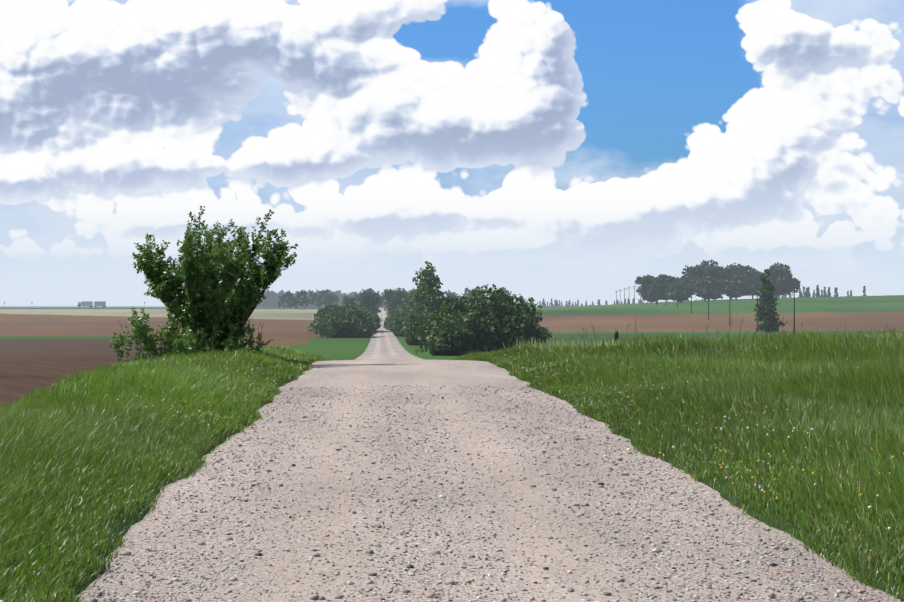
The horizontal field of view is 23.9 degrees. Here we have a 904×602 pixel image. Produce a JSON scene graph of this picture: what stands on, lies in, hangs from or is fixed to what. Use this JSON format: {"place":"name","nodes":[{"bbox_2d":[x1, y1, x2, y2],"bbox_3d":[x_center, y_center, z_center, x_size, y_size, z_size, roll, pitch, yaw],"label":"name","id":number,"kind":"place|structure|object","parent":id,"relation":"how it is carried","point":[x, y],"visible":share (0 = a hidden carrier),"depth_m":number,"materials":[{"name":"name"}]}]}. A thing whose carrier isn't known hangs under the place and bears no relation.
{"place":"outdoors","nodes":[
{"label":"outdoors","id":0,"kind":"place"},
{"bbox_2d":[0,307,385,307],"bbox_3d":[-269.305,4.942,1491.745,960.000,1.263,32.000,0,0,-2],"label":"highway road","id":1,"kind":"structure","parent":0,"point":[146,307],"depth_m":1484.54,"materials":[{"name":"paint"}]},
{"bbox_2d":[78,301,105,305],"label":"lorry","id":2,"kind":"object","parent":1,"relation":"on","point":[90,303],"visible":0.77,"depth_m":1489.27,"materials":[{"name":"paint"}]},
{"bbox_2d":[0,306,559,306],"bbox_3d":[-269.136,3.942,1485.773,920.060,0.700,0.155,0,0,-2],"label":"highway guard rail","id":3,"kind":"object","parent":1,"relation":"on","point":[165,306],"visible":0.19,"depth_m":1486.96,"materials":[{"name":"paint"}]},
{"bbox_2d":[0,295,903,600],"bbox_3d":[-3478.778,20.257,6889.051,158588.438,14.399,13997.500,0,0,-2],"label":"ground","id":4,"kind":"structure","parent":0,"point":[42,347],"depth_m":519.28,"materials":[{"name":"brown soil"}]},
{"bbox_2d":[109,206,297,361],"bbox_3d":[-6.164,-0.304,52.590,4.677,4.108,3.679,0,0,-2],"label":"bush","id":5,"kind":"object","parent":4,"relation":"on","point":[207,300],"depth_m":52.42,"materials":[{"name":"green plant"}]},
{"bbox_2d":[131,228,285,351],"bbox_3d":[-6.027,-0.146,52.539,3.423,3.409,2.593,0,0,15],"label":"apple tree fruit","id":6,"kind":"object","parent":5,"relation":"attached to","point":[207,315],"visible":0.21,"depth_m":52.26,"materials":[{"name":"green food"}]},
{"bbox_2d":[307,303,376,337],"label":"willow bush","id":7,"kind":"object","parent":4,"relation":"on","point":[352,318],"depth_m":389.32,"materials":[{"name":"green plant"}]},
{"bbox_2d":[342,297,356,307],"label":"road tree","id":8,"kind":"object","parent":4,"relation":"on","point":[347,300],"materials":[{"name":"green plant"}]},
{"bbox_2d":[354,289,380,312],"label":"road tree","id":9,"kind":"object","parent":4,"relation":"on","point":[370,295],"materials":[{"name":"green plant"}]},
{"bbox_2d":[356,305,381,331],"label":"willow bush","id":10,"kind":"object","parent":4,"relation":"on","point":[374,316],"visible":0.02,"depth_m":489.62,"materials":[{"name":"green plant"}]},
{"bbox_2d":[381,288,409,314],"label":"road tree","id":11,"kind":"object","parent":4,"relation":"on","point":[398,296],"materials":[{"name":"green plant"}]},
{"bbox_2d":[385,310,413,336],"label":"willow bush","id":12,"kind":"object","parent":4,"relation":"on","point":[397,320],"depth_m":408.27,"materials":[{"name":"green plant"}]},
{"bbox_2d":[383,307,415,328],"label":"willow bush","id":13,"kind":"object","parent":4,"relation":"on","point":[392,312],"visible":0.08,"depth_m":548.19,"materials":[{"name":"green plant"}]},
{"bbox_2d":[393,299,422,314],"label":"road tree","id":14,"kind":"object","parent":4,"relation":"on","point":[402,305],"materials":[{"name":"green plant"}]},
{"bbox_2d":[403,312,429,345],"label":"willow bush","id":15,"kind":"object","parent":4,"relation":"on","point":[417,318],"depth_m":286.85,"materials":[{"name":"green plant"}]},
{"bbox_2d":[402,261,453,315],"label":"tree","id":16,"kind":"object","parent":4,"relation":"on","point":[432,281],"depth_m":329.35,"materials":[{"name":"green plant"}]},
{"bbox_2d":[426,318,473,355],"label":"willow bush","id":17,"kind":"object","parent":4,"relation":"on","point":[460,332],"depth_m":170.69,"materials":[{"name":"green plant"}]},
{"bbox_2d":[0,395,903,601],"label":"grass","id":18,"kind":"structure","parent":4,"relation":"on","point":[51,466],"depth_m":17.53,"materials":[{"name":"green plant"}]},
{"bbox_2d":[0,337,903,440],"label":"grass","id":19,"kind":"structure","parent":4,"relation":"on","point":[870,377],"depth_m":30.37,"materials":[{"name":"green plant"}]},
{"bbox_2d":[0,361,903,601],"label":"wildflowers","id":20,"kind":"object","parent":4,"relation":"on","point":[762,490],"visible":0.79,"depth_m":20.52,"materials":[{"name":"white plant"}]},
{"bbox_2d":[413,284,552,354],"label":"willow bush","id":21,"kind":"object","parent":4,"relation":"on","point":[527,329],"depth_m":175.30,"materials":[{"name":"green plant"}]},
{"bbox_2d":[109,327,903,380],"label":"grass","id":22,"kind":"structure","parent":4,"relation":"on","point":[291,363],"depth_m":50.20,"materials":[{"name":"green plant"}]},
{"bbox_2d":[127,354,893,522],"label":"wildflowers","id":23,"kind":"object","parent":4,"relation":"on","point":[768,463],"visible":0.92,"depth_m":20.58,"materials":[{"name":"yellow plant"}]},
{"bbox_2d":[257,285,865,307],"bbox_3d":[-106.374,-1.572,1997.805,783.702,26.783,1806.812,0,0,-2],"label":"distant trees","id":24,"kind":"object","parent":4,"relation":"on","point":[323,298],"visible":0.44,"depth_m":1291.26,"materials":[{"name":"green plant"}]},
{"bbox_2d":[614,331,618,340],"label":"field post","id":25,"kind":"object","parent":4,"relation":"on","point":[616,335],"visible":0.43,"depth_m":76.08,"materials":[{"name":"brown wood"}]},
{"bbox_2d":[634,274,679,303],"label":"tree grove","id":26,"kind":"object","parent":4,"relation":"on","point":[651,293],"materials":[{"name":"green plant"}]},
{"bbox_2d":[675,282,679,307],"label":"power pole","id":27,"kind":"object","parent":4,"relation":"on","point":[677,283],"visible":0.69,"depth_m":746.83,"materials":[{"name":"paint"}]},
{"bbox_2d":[666,280,693,302],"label":"tree grove","id":28,"kind":"object","parent":4,"relation":"on","point":[672,292],"materials":[{"name":"green plant"}]},
{"bbox_2d":[674,275,700,302],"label":"tree grove","id":29,"kind":"object","parent":4,"relation":"on","point":[692,280],"materials":[{"name":"green plant"}]},
{"bbox_2d":[681,259,730,300],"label":"tree grove","id":30,"kind":"object","parent":4,"relation":"on","point":[700,270],"materials":[{"name":"green plant"}]},
{"bbox_2d":[705,288,710,319],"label":"power pole","id":31,"kind":"object","parent":4,"relation":"on","point":[708,289],"visible":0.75,"depth_m":618.59,"materials":[{"name":"paint"}]},
{"bbox_2d":[693,276,725,301],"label":"tree grove","id":32,"kind":"object","parent":4,"relation":"on","point":[718,286],"materials":[{"name":"green plant"}]},
{"bbox_2d":[726,290,732,324],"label":"power pole","id":33,"kind":"object","parent":4,"relation":"on","point":[729,304],"visible":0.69,"depth_m":554.51,"materials":[{"name":"paint"}]},
{"bbox_2d":[719,278,755,299],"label":"tree grove","id":34,"kind":"object","parent":4,"relation":"on","point":[739,285],"materials":[{"name":"green plant"}]},
{"bbox_2d":[720,262,754,299],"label":"tree grove","id":35,"kind":"object","parent":4,"relation":"on","point":[735,271],"materials":[{"name":"green plant"}]},
{"bbox_2d":[748,268,763,298],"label":"tree grove","id":36,"kind":"object","parent":4,"relation":"on","point":[756,273],"materials":[{"name":"green plant"}]},
{"bbox_2d":[754,268,783,333],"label":"slim tree","id":37,"kind":"object","parent":4,"relation":"on","point":[770,310],"depth_m":425.24,"materials":[{"name":"green plant"}]},
{"bbox_2d":[767,262,792,297],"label":"tree grove","id":38,"kind":"object","parent":4,"relation":"on","point":[783,273],"materials":[{"name":"green plant"}]},
{"bbox_2d":[785,277,800,297],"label":"tree grove","id":39,"kind":"object","parent":4,"relation":"on","point":[795,285],"materials":[{"name":"green plant"}]},
{"bbox_2d":[790,290,798,333],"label":"power pole","id":40,"kind":"object","parent":4,"relation":"on","point":[794,292],"visible":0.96,"depth_m":426.30,"materials":[{"name":"paint"}]},
{"bbox_2d":[619,282,793,296],"bbox_3d":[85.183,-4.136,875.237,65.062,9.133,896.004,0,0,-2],"label":"power line wires","id":41,"kind":"object","parent":40,"relation":"attached to","point":[714,291],"visible":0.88,"depth_m":588.96,"materials":[{"name":"grey"}]},
{"bbox_2d":[0,0,903,305],"label":"sky","id":42,"kind":"structure","parent":0,"point":[562,150],"materials":[{"name":"white"}]},
{"bbox_2d":[76,308,903,601],"bbox_3d":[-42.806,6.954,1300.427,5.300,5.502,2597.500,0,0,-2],"label":"road","id":43,"kind":"structure","parent":0,"point":[387,359],"depth_m":16.00,"materials":[{"name":"beige gravel"}]},
{"bbox_2d":[77,385,880,601],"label":"gravel stones","id":44,"kind":"object","parent":43,"relation":"on","point":[406,592],"visible":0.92,"depth_m":15.95,"materials":[{"name":"beige gravel"}]},
{"bbox_2d":[120,315,893,359],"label":"weed stalks","id":45,"kind":"object","parent":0,"point":[543,341],"visible":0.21,"depth_m":60.68,"materials":[{"name":"brown"}]},
{"bbox_2d":[117,317,896,341],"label":"weed seed heads","id":46,"kind":"object","parent":45,"relation":"attached to","point":[544,335],"visible":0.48,"depth_m":62.01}
]}

